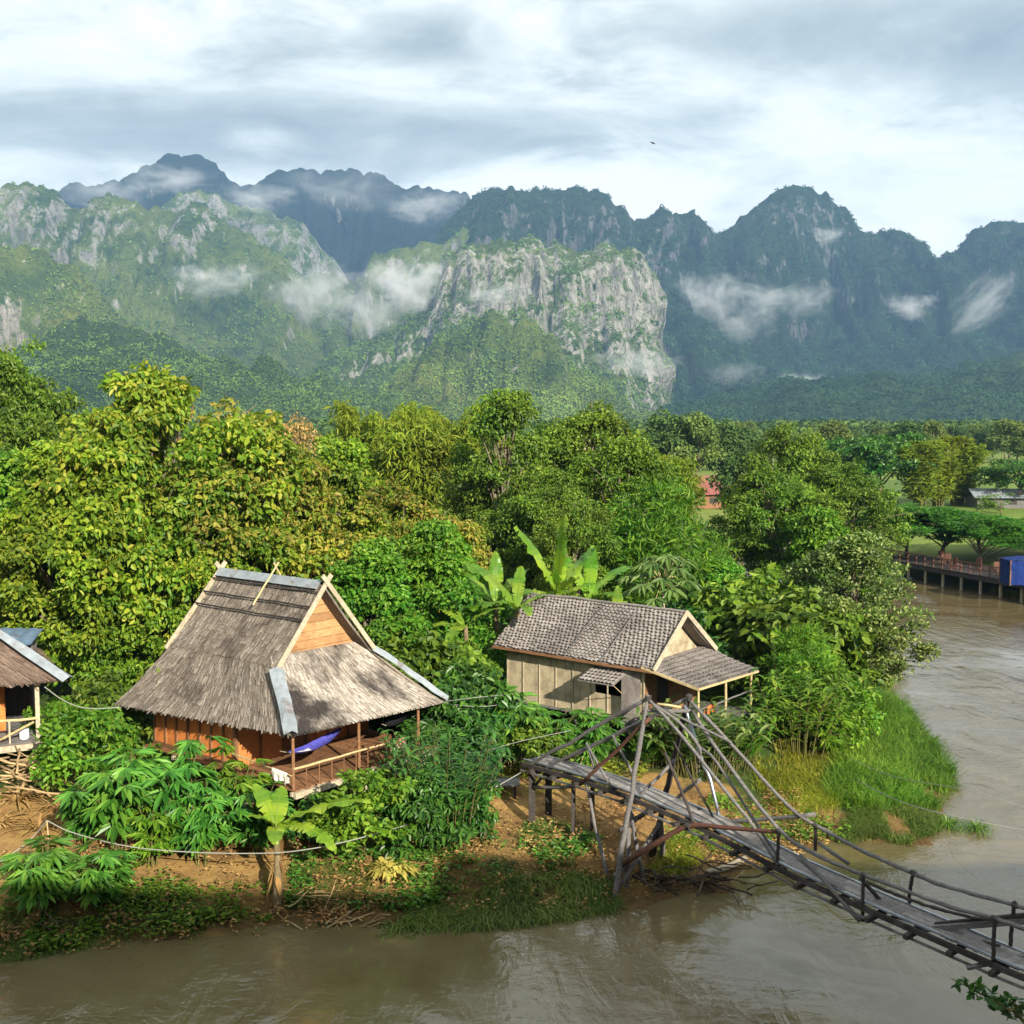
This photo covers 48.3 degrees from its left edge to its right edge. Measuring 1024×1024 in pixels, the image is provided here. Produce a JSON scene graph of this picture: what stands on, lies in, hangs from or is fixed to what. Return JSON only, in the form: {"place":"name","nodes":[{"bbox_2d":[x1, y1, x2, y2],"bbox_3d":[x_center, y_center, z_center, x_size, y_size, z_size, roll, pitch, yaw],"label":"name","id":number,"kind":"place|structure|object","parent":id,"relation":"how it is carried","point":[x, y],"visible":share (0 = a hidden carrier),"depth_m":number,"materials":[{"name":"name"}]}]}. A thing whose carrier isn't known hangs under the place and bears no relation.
{"place":"outdoors","nodes":[
{"label":"outdoors","id":0,"kind":"place"},
{"bbox_2d":[0,244,137,353],"bbox_3d":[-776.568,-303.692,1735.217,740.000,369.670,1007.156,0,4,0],"label":"hill","id":1,"kind":"structure","parent":0,"point":[14,311],"depth_m":1845.30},
{"bbox_2d":[0,242,133,342],"bbox_3d":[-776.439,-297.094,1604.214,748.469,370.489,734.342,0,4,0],"label":"forest","id":2,"kind":"object","parent":1,"relation":"on","point":[60,306],"visible":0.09,"depth_m":1856.59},
{"bbox_2d":[0,181,349,377],"bbox_3d":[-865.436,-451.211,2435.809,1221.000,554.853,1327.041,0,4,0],"label":"mountain","id":3,"kind":"structure","parent":0,"point":[98,259],"depth_m":2420.76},
{"bbox_2d":[0,181,348,377],"bbox_3d":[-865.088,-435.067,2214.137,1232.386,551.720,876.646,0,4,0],"label":"forest","id":4,"kind":"object","parent":3,"relation":"on","point":[233,347],"visible":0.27,"depth_m":2367.20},
{"bbox_2d":[3,315,439,421],"bbox_3d":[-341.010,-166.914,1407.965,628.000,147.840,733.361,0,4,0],"label":"hill","id":5,"kind":"structure","parent":0,"point":[111,329],"depth_m":1330.30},
{"bbox_2d":[1,316,449,421],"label":"forest","id":6,"kind":"object","parent":5,"relation":"on","point":[296,387],"visible":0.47,"depth_m":1308.96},
{"bbox_2d":[163,189,348,285],"bbox_3d":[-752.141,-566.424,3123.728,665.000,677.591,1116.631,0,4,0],"label":"mountain","id":7,"kind":"structure","parent":0,"point":[279,243],"depth_m":3200.69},
{"bbox_2d":[58,153,469,282],"bbox_3d":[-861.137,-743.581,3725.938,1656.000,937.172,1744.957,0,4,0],"label":"mountain","id":8,"kind":"structure","parent":0,"point":[352,219],"depth_m":3706.08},
{"bbox_2d":[300,227,469,345],"bbox_3d":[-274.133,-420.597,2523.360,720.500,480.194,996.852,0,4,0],"label":"mountain","id":9,"kind":"structure","parent":0,"point":[371,322],"depth_m":2623.87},
{"bbox_2d":[317,236,675,411],"bbox_3d":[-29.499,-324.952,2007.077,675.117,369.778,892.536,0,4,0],"label":"mountain","id":10,"kind":"structure","parent":0,"point":[535,278],"depth_m":2033.09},
{"bbox_2d":[312,234,675,410],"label":"forest","id":11,"kind":"object","parent":10,"relation":"on","point":[387,329],"visible":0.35,"depth_m":2016.77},
{"bbox_2d":[0,548,1023,1023],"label":"river water","id":12,"kind":"structure","parent":0,"point":[778,952],"depth_m":27.87,"materials":[{"name":"liquid"}]},
{"bbox_2d":[0,446,1023,960],"bbox_3d":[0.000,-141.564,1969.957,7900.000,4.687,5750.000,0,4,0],"label":"ground","id":13,"kind":"structure","parent":0,"point":[186,866],"depth_m":32.89,"materials":[{"name":"soil"}]},
{"bbox_2d":[0,627,42,714],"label":"tin shed","id":14,"kind":"structure","parent":13,"relation":"on","point":[15,703],"depth_m":40.01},
{"bbox_2d":[0,447,69,678],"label":"vine covered tree","id":15,"kind":"object","parent":13,"relation":"on","point":[8,471],"visible":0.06,"depth_m":45.94,"materials":[{"name":"green plant"}]},
{"bbox_2d":[0,629,73,765],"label":"balcony hut","id":16,"kind":"object","parent":13,"relation":"on","point":[22,664],"visible":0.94,"depth_m":36.57,"materials":[{"name":"brown wood"}]},
{"bbox_2d":[0,835,82,920],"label":"cassava shrub","id":17,"kind":"object","parent":13,"relation":"on","point":[31,879],"visible":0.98,"depth_m":28.43,"materials":[{"name":"green plant"}]},
{"bbox_2d":[0,334,86,452],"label":"forest tree","id":18,"kind":"object","parent":13,"relation":"on","point":[36,417],"visible":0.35,"depth_m":58.45,"materials":[{"name":"green plant"}]},
{"bbox_2d":[0,745,89,804],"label":"brushwood pile","id":19,"kind":"object","parent":13,"relation":"on","point":[18,765],"visible":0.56,"depth_m":35.02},
{"bbox_2d":[0,435,170,694],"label":"broadleaf tree","id":20,"kind":"object","parent":13,"relation":"on","point":[20,601],"visible":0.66,"depth_m":42.76,"materials":[{"name":"green plant"}]},
{"bbox_2d":[27,701,150,791],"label":"round leaved bush","id":21,"kind":"object","parent":13,"relation":"on","point":[55,758],"visible":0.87,"depth_m":34.05,"materials":[{"name":"green plant"}]},
{"bbox_2d":[53,838,142,912],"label":"cassava shrub","id":22,"kind":"object","parent":13,"relation":"on","point":[99,878],"visible":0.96,"depth_m":29.17,"materials":[{"name":"green plant"}]},
{"bbox_2d":[0,901,211,965],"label":"grass","id":23,"kind":"structure","parent":13,"relation":"on","point":[14,954],"depth_m":28.66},
{"bbox_2d":[52,747,160,850],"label":"cassava shrub","id":24,"kind":"object","parent":13,"relation":"on","point":[103,796],"visible":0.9,"depth_m":30.77,"materials":[{"name":"green plant"}]},
{"bbox_2d":[64,665,152,748],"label":"bushy shrub","id":25,"kind":"object","parent":13,"relation":"on","point":[94,694],"visible":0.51,"depth_m":38.08,"materials":[{"name":"green plant"}]},
{"bbox_2d":[43,516,187,688],"bbox_3d":[-15.537,4.019,45.550,6.160,8.156,6.319,-1,5,-11],"label":"broadleaf tree","id":26,"kind":"object","parent":13,"relation":"on","point":[148,640],"visible":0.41,"depth_m":43.64,"materials":[{"name":"green plant"}]},
{"bbox_2d":[0,856,272,953],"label":"weeds","id":27,"kind":"object","parent":13,"relation":"on","point":[204,911],"visible":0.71,"depth_m":29.40,"materials":[{"name":"green plant"}]},
{"bbox_2d":[118,786,188,867],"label":"cassava shrub","id":28,"kind":"object","parent":13,"relation":"on","point":[153,831],"visible":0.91,"depth_m":30.79,"materials":[{"name":"green plant"}]},
{"bbox_2d":[108,735,233,850],"bbox_3d":[-9.541,8.125,31.863,3.056,3.377,3.356,1,5,16],"label":"cassava shrub","id":29,"kind":"object","parent":13,"relation":"on","point":[172,785],"visible":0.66,"depth_m":31.63,"materials":[{"name":"green plant"}]},
{"bbox_2d":[16,358,331,655],"bbox_3d":[-14.358,0.829,48.170,11.966,14.559,12.204,-2,5,-23],"label":"broadleaf tree","id":30,"kind":"object","parent":13,"relation":"on","point":[144,416],"visible":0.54,"depth_m":44.72,"materials":[{"name":"green plant"}]},
{"bbox_2d":[87,491,271,673],"bbox_3d":[-13.393,3.497,46.663,8.059,9.134,7.902,-1,4,-7],"label":"broadleaf tree","id":31,"kind":"object","parent":13,"relation":"on","point":[203,566],"visible":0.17,"depth_m":44.10,"materials":[{"name":"green plant"}]},
{"bbox_2d":[161,781,253,867],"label":"cassava shrub","id":32,"kind":"object","parent":13,"relation":"on","point":[204,825],"visible":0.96,"depth_m":30.92,"materials":[{"name":"green plant"}]},
{"bbox_2d":[191,745,275,843],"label":"cassava shrub","id":33,"kind":"object","parent":13,"relation":"on","point":[242,783],"visible":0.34,"depth_m":32.81,"materials":[{"name":"green plant"}]},
{"bbox_2d":[150,396,360,594],"bbox_3d":[-11.165,1.375,49.151,10.543,12.733,11.128,3,5,33],"label":"broadleaf tree","id":34,"kind":"object","parent":13,"relation":"on","point":[316,501],"visible":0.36,"depth_m":46.36,"materials":[{"name":"green plant"}]},
{"bbox_2d":[218,781,295,858],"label":"cassava shrub","id":35,"kind":"object","parent":13,"relation":"on","point":[256,828],"visible":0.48,"depth_m":31.40,"materials":[{"name":"green plant"}]},
{"bbox_2d":[114,560,448,835],"bbox_3d":[-7.461,5.529,37.135,8.801,7.804,6.880,4,6,38],"label":"thatched hut","id":36,"kind":"object","parent":13,"relation":"on","point":[255,665],"visible":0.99,"depth_m":35.84,"materials":[{"name":"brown plant"}]},
{"bbox_2d":[247,784,369,911],"bbox_3d":[-5.318,8.996,29.865,3.133,3.458,1.527,0,4,0],"label":"banana plant","id":37,"kind":"object","parent":13,"relation":"on","point":[274,804],"visible":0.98,"depth_m":30.09,"materials":[{"name":"green plant"}]},
{"bbox_2d":[268,434,412,575],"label":"broadleaf tree","id":38,"kind":"object","parent":13,"relation":"on","point":[341,459],"visible":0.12,"depth_m":51.95,"materials":[{"name":"green plant"}]},
{"bbox_2d":[278,853,408,915],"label":"grass","id":39,"kind":"structure","parent":13,"relation":"on","point":[330,879],"depth_m":31.00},
{"bbox_2d":[305,766,419,856],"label":"round leaved bush","id":40,"kind":"object","parent":13,"relation":"on","point":[356,811],"visible":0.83,"depth_m":31.07,"materials":[{"name":"green plant"}]},
{"bbox_2d":[313,399,423,470],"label":"bamboo clump","id":41,"kind":"object","parent":13,"relation":"on","point":[349,422],"visible":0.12,"depth_m":85.52,"materials":[{"name":"green plant"}]},
{"bbox_2d":[315,535,445,667],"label":"vine covered tree","id":42,"kind":"object","parent":13,"relation":"on","point":[383,592],"visible":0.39,"depth_m":42.68,"materials":[{"name":"green plant"}]},
{"bbox_2d":[309,477,492,611],"bbox_3d":[-5.231,2.911,51.525,8.767,9.120,8.306,1,5,8],"label":"broadleaf tree","id":43,"kind":"object","parent":13,"relation":"on","point":[412,506],"visible":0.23,"depth_m":50.53,"materials":[{"name":"green plant"}]},
{"bbox_2d":[367,720,460,796],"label":"reedy shrub","id":44,"kind":"object","parent":13,"relation":"on","point":[395,746],"visible":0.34,"depth_m":34.47,"materials":[{"name":"green plant"}]},
{"bbox_2d":[0,787,829,955],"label":"leaf litter","id":45,"kind":"object","parent":13,"relation":"on","point":[323,912],"visible":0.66,"depth_m":31.42,"materials":[{"name":"brown plant"}]},
{"bbox_2d":[358,422,475,522],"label":"bamboo clump","id":46,"kind":"object","parent":13,"relation":"on","point":[400,457],"visible":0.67,"depth_m":81.66,"materials":[{"name":"green plant"}]},
{"bbox_2d":[376,764,478,862],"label":"bushy shrub","id":47,"kind":"object","parent":13,"relation":"on","point":[423,809],"visible":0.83,"depth_m":31.41,"materials":[{"name":"green plant"}]},
{"bbox_2d":[356,517,514,680],"bbox_3d":[-2.638,4.021,46.499,7.480,7.796,6.938,2,5,27],"label":"vine covered tree","id":48,"kind":"object","parent":13,"relation":"on","point":[436,569],"visible":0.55,"depth_m":44.99,"materials":[{"name":"green plant"}]},
{"bbox_2d":[382,630,491,727],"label":"bushy shrub","id":49,"kind":"object","parent":13,"relation":"on","point":[423,660],"visible":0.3,"depth_m":40.18,"materials":[{"name":"green plant"}]},
{"bbox_2d":[282,829,605,911],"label":"weeds","id":50,"kind":"object","parent":13,"relation":"on","point":[428,890],"visible":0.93,"depth_m":31.41,"materials":[{"name":"green plant"}]},
{"bbox_2d":[382,719,516,853],"bbox_3d":[-1.869,7.963,33.042,3.795,3.376,4.268,-1,5,-11],"label":"reedy shrub","id":51,"kind":"object","parent":13,"relation":"on","point":[481,765],"visible":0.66,"depth_m":32.34,"materials":[{"name":"green plant"}]},
{"bbox_2d":[385,396,515,513],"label":"bamboo clump","id":52,"kind":"object","parent":13,"relation":"on","point":[429,418],"visible":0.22,"depth_m":84.60,"materials":[{"name":"green plant"}]},
{"bbox_2d":[396,688,518,775],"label":"bushy shrub","id":53,"kind":"object","parent":13,"relation":"on","point":[466,722],"visible":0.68,"depth_m":37.18,"materials":[{"name":"green plant"}]},
{"bbox_2d":[428,760,503,847],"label":"bushy shrub","id":54,"kind":"object","parent":13,"relation":"on","point":[481,816],"visible":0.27,"depth_m":32.59,"materials":[{"name":"green plant"}]},
{"bbox_2d":[408,657,529,758],"bbox_3d":[-1.520,6.944,38.564,4.384,3.985,4.270,0,4,0],"label":"bushy shrub","id":55,"kind":"object","parent":13,"relation":"on","point":[480,681],"visible":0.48,"depth_m":38.36,"materials":[{"name":"green plant"}]},
{"bbox_2d":[430,441,518,578],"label":"forest tree","id":56,"kind":"object","parent":13,"relation":"on","point":[472,496],"visible":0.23,"depth_m":64.96,"materials":[{"name":"green plant"}]},
{"bbox_2d":[459,562,547,619],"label":"banana plant","id":57,"kind":"object","parent":13,"relation":"on","point":[519,579],"visible":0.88,"depth_m":44.63,"materials":[{"name":"green plant"}]},
{"bbox_2d":[458,387,552,627],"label":"forest tree","id":58,"kind":"object","parent":13,"relation":"on","point":[499,414],"visible":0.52,"depth_m":62.49,"materials":[{"name":"green plant"}]},
{"bbox_2d":[374,862,637,941],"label":"grass","id":59,"kind":"structure","parent":13,"relation":"on","point":[477,918],"depth_m":30.26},
{"bbox_2d":[28,418,1023,447],"bbox_3d":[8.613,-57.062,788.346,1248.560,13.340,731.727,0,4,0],"label":"forest","id":60,"kind":"object","parent":13,"relation":"on","point":[864,425],"visible":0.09,"depth_m":477.89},
{"bbox_2d":[470,463,587,603],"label":"forest tree","id":61,"kind":"object","parent":13,"relation":"on","point":[531,495],"visible":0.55,"depth_m":58.57,"materials":[{"name":"green plant"}]},
{"bbox_2d":[502,719,578,770],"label":"bushy shrub","id":62,"kind":"object","parent":13,"relation":"on","point":[530,745],"visible":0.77,"depth_m":37.68,"materials":[{"name":"green plant"}]},
{"bbox_2d":[512,514,600,596],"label":"banana plant","id":63,"kind":"object","parent":13,"relation":"on","point":[562,581],"visible":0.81,"depth_m":45.94,"materials":[{"name":"green plant"}]},
{"bbox_2d":[523,706,592,752],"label":"cassava shrub","id":64,"kind":"object","parent":13,"relation":"on","point":[567,726],"visible":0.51,"depth_m":38.33,"materials":[{"name":"green plant"}]},
{"bbox_2d":[531,489,623,600],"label":"forest tree","id":65,"kind":"object","parent":13,"relation":"on","point":[584,529],"visible":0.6,"depth_m":51.72,"materials":[{"name":"green plant"}]},
{"bbox_2d":[516,399,662,525],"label":"forest tree","id":66,"kind":"object","parent":13,"relation":"on","point":[572,438],"visible":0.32,"depth_m":72.20,"materials":[{"name":"green plant"}]},
{"bbox_2d":[569,707,630,766],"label":"cassava shrub","id":67,"kind":"object","parent":13,"relation":"on","point":[602,750],"visible":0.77,"depth_m":38.63,"materials":[{"name":"green plant"}]},
{"bbox_2d":[533,427,715,599],"bbox_3d":[5.745,1.195,61.185,9.317,11.440,8.234,-4,6,-41],"label":"forest tree","id":68,"kind":"object","parent":13,"relation":"on","point":[638,462],"visible":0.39,"depth_m":59.78,"materials":[{"name":"green plant"}]},
{"bbox_2d":[492,592,758,772],"bbox_3d":[3.976,6.122,42.530,8.854,5.534,5.343,3,6,37],"label":"bamboo hut","id":69,"kind":"object","parent":13,"relation":"on","point":[573,652],"visible":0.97,"depth_m":41.73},
{"bbox_2d":[619,554,703,607],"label":"papaya tree","id":70,"kind":"object","parent":13,"relation":"on","point":[664,564],"visible":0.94,"depth_m":45.58,"materials":[{"name":"green plant"}]},
{"bbox_2d":[596,475,739,628],"bbox_3d":[7.307,3.074,54.167,7.455,9.731,8.573,3,5,33],"label":"feathery bush","id":71,"kind":"object","parent":13,"relation":"on","point":[663,540],"visible":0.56,"depth_m":53.00,"materials":[{"name":"green plant"}]},
{"bbox_2d":[641,406,702,470],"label":"distant tree","id":72,"kind":"object","parent":13,"relation":"on","point":[665,442],"visible":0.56,"depth_m":187.21,"materials":[{"name":"green plant"}]},
{"bbox_2d":[643,834,707,884],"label":"grass","id":73,"kind":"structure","parent":13,"relation":"on","point":[679,858],"depth_m":32.92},
{"bbox_2d":[667,410,727,475],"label":"distant tree","id":74,"kind":"object","parent":13,"relation":"on","point":[705,438],"visible":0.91,"depth_m":184.61,"materials":[{"name":"green plant"}]},
{"bbox_2d":[627,693,771,782],"bbox_3d":[6.378,7.620,38.596,4.983,2.948,4.548,-1,5,-17],"label":"ginger plant","id":75,"kind":"object","parent":13,"relation":"on","point":[663,734],"visible":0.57,"depth_m":38.15,"materials":[{"name":"green plant"}]},
{"bbox_2d":[630,854,803,904],"bbox_3d":[4.606,10.237,31.916,7.578,1.022,2.823,0,4,0],"label":"driftwood pile","id":76,"kind":"object","parent":13,"relation":"on","point":[713,878],"visible":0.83,"depth_m":31.75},
{"bbox_2d":[707,705,782,776],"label":"ginger plant","id":77,"kind":"object","parent":13,"relation":"on","point":[755,741],"visible":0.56,"depth_m":38.77,"materials":[{"name":"green plant"}]},
{"bbox_2d":[685,562,831,682],"bbox_3d":[11.295,5.283,50.940,7.008,6.145,7.440,3,5,33],"label":"bushy shrub","id":78,"kind":"object","parent":13,"relation":"on","point":[729,594],"visible":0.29,"depth_m":49.68,"materials":[{"name":"green plant"}]},
{"bbox_2d":[664,791,857,854],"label":"weeds","id":79,"kind":"object","parent":13,"relation":"on","point":[724,797],"visible":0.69,"depth_m":35.92,"materials":[{"name":"green plant"}]},
{"bbox_2d":[702,460,838,585],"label":"forest tree","id":80,"kind":"object","parent":13,"relation":"on","point":[770,518],"visible":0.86,"depth_m":65.19,"materials":[{"name":"green plant"}]},
{"bbox_2d":[520,693,1023,989],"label":"footbridge","id":81,"kind":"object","parent":13,"relation":"on","point":[962,934],"visible":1,"depth_m":28.64,"materials":[{"name":"grey wood"}]},
{"bbox_2d":[730,419,860,583],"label":"forest tree","id":82,"kind":"object","parent":13,"relation":"on","point":[798,454],"visible":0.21,"depth_m":84.44,"materials":[{"name":"green plant"}]},
{"bbox_2d":[741,733,857,819],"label":"grass","id":83,"kind":"structure","parent":13,"relation":"on","point":[811,781],"depth_m":38.53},
{"bbox_2d":[716,580,884,696],"bbox_3d":[11.734,5.918,48.077,6.952,6.096,7.380,-3,6,-36],"label":"bushy shrub","id":84,"kind":"object","parent":13,"relation":"on","point":[748,645],"visible":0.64,"depth_m":46.97,"materials":[{"name":"green plant"}]},
{"bbox_2d":[743,667,859,762],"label":"ginger plant","id":85,"kind":"object","parent":13,"relation":"on","point":[810,690],"visible":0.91,"depth_m":40.28,"materials":[{"name":"green plant"}]},
{"bbox_2d":[755,620,854,735],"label":"feathery bush","id":86,"kind":"object","parent":13,"relation":"on","point":[818,656],"visible":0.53,"depth_m":43.06,"materials":[{"name":"green plant"}]},
{"bbox_2d":[748,504,891,612],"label":"vine covered tree","id":87,"kind":"object","parent":13,"relation":"on","point":[819,528],"visible":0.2,"depth_m":61.49,"materials":[{"name":"green plant"}]},
{"bbox_2d":[765,661,876,748],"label":"bushy shrub","id":88,"kind":"object","parent":13,"relation":"on","point":[855,717],"visible":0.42,"depth_m":41.32,"materials":[{"name":"green plant"}]},
{"bbox_2d":[775,456,919,597],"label":"forest tree","id":89,"kind":"object","parent":13,"relation":"on","point":[838,477],"visible":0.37,"depth_m":81.20,"materials":[{"name":"green plant"}]},
{"bbox_2d":[778,529,941,684],"bbox_3d":[14.764,4.682,49.432,6.921,8.036,7.085,0,4,-2],"label":"riverside tree","id":90,"kind":"object","parent":13,"relation":"on","point":[858,548],"visible":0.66,"depth_m":48.44,"materials":[{"name":"green plant"}]},
{"bbox_2d":[822,430,948,493],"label":"spreading tree","id":91,"kind":"object","parent":13,"relation":"on","point":[869,447],"visible":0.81,"depth_m":148.49,"materials":[{"name":"green plant"}]},
{"bbox_2d":[835,796,947,848],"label":"grass","id":92,"kind":"structure","parent":13,"relation":"on","point":[865,822],"depth_m":36.37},
{"bbox_2d":[815,681,968,811],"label":"grass","id":93,"kind":"structure","parent":13,"relation":"on","point":[887,751],"depth_m":40.58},
{"bbox_2d":[892,437,951,507],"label":"columnar bamboo","id":94,"kind":"object","parent":13,"relation":"on","point":[919,486],"visible":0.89,"depth_m":148.50,"materials":[{"name":"green plant"}]},
{"bbox_2d":[860,502,1023,556],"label":"umbrella tree","id":95,"kind":"object","parent":13,"relation":"on","point":[953,518],"visible":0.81,"depth_m":94.87,"materials":[{"name":"green plant"}]},
{"bbox_2d":[882,548,1023,601],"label":"river terrace","id":96,"kind":"structure","parent":13,"relation":"on","point":[924,563],"depth_m":90.95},
{"bbox_2d":[940,434,994,504],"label":"columnar bamboo","id":97,"kind":"object","parent":13,"relation":"on","point":[971,456],"visible":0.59,"depth_m":154.29,"materials":[{"name":"green plant"}]},
{"bbox_2d":[924,521,1023,564],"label":"umbrella tree","id":98,"kind":"object","parent":13,"relation":"on","point":[1002,538],"visible":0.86,"depth_m":92.35,"materials":[{"name":"green plant"}]},
{"bbox_2d":[970,457,1023,495],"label":"spreading tree","id":99,"kind":"object","parent":13,"relation":"on","point":[999,471],"visible":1,"depth_m":150.29,"materials":[{"name":"green plant"}]},
{"bbox_2d":[0,0,1023,257],"label":"sky","id":100,"kind":"structure","parent":0,"point":[909,114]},
{"bbox_2d":[381,308,646,420],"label":"hill","id":101,"kind":"structure","parent":0,"point":[537,352],"depth_m":1611.11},
{"bbox_2d":[378,307,665,422],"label":"forest","id":102,"kind":"object","parent":101,"relation":"on","point":[415,363],"visible":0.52,"depth_m":1594.72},
{"bbox_2d":[437,184,1023,402],"bbox_3d":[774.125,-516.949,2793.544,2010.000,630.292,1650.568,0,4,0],"label":"mountain","id":103,"kind":"structure","parent":0,"point":[812,234],"depth_m":2728.15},
{"bbox_2d":[435,184,1023,402],"bbox_3d":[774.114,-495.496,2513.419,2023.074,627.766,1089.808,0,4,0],"label":"forest","id":104,"kind":"object","parent":103,"relation":"on","point":[772,365],"visible":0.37,"depth_m":2639.63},
{"bbox_2d":[658,351,1023,422],"bbox_3d":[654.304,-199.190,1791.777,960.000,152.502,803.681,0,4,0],"label":"hill","id":105,"kind":"structure","parent":0,"point":[842,409],"depth_m":1560.18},
{"bbox_2d":[653,350,1023,421],"bbox_3d":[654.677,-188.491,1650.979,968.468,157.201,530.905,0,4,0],"label":"forest","id":106,"kind":"object","parent":105,"relation":"on","point":[732,415],"visible":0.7,"depth_m":1602.82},
{"bbox_2d":[950,976,1023,1023],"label":"branch","id":107,"kind":"object","parent":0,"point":[1003,1005],"visible":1,"depth_m":15.66,"materials":[{"name":"green plant"}]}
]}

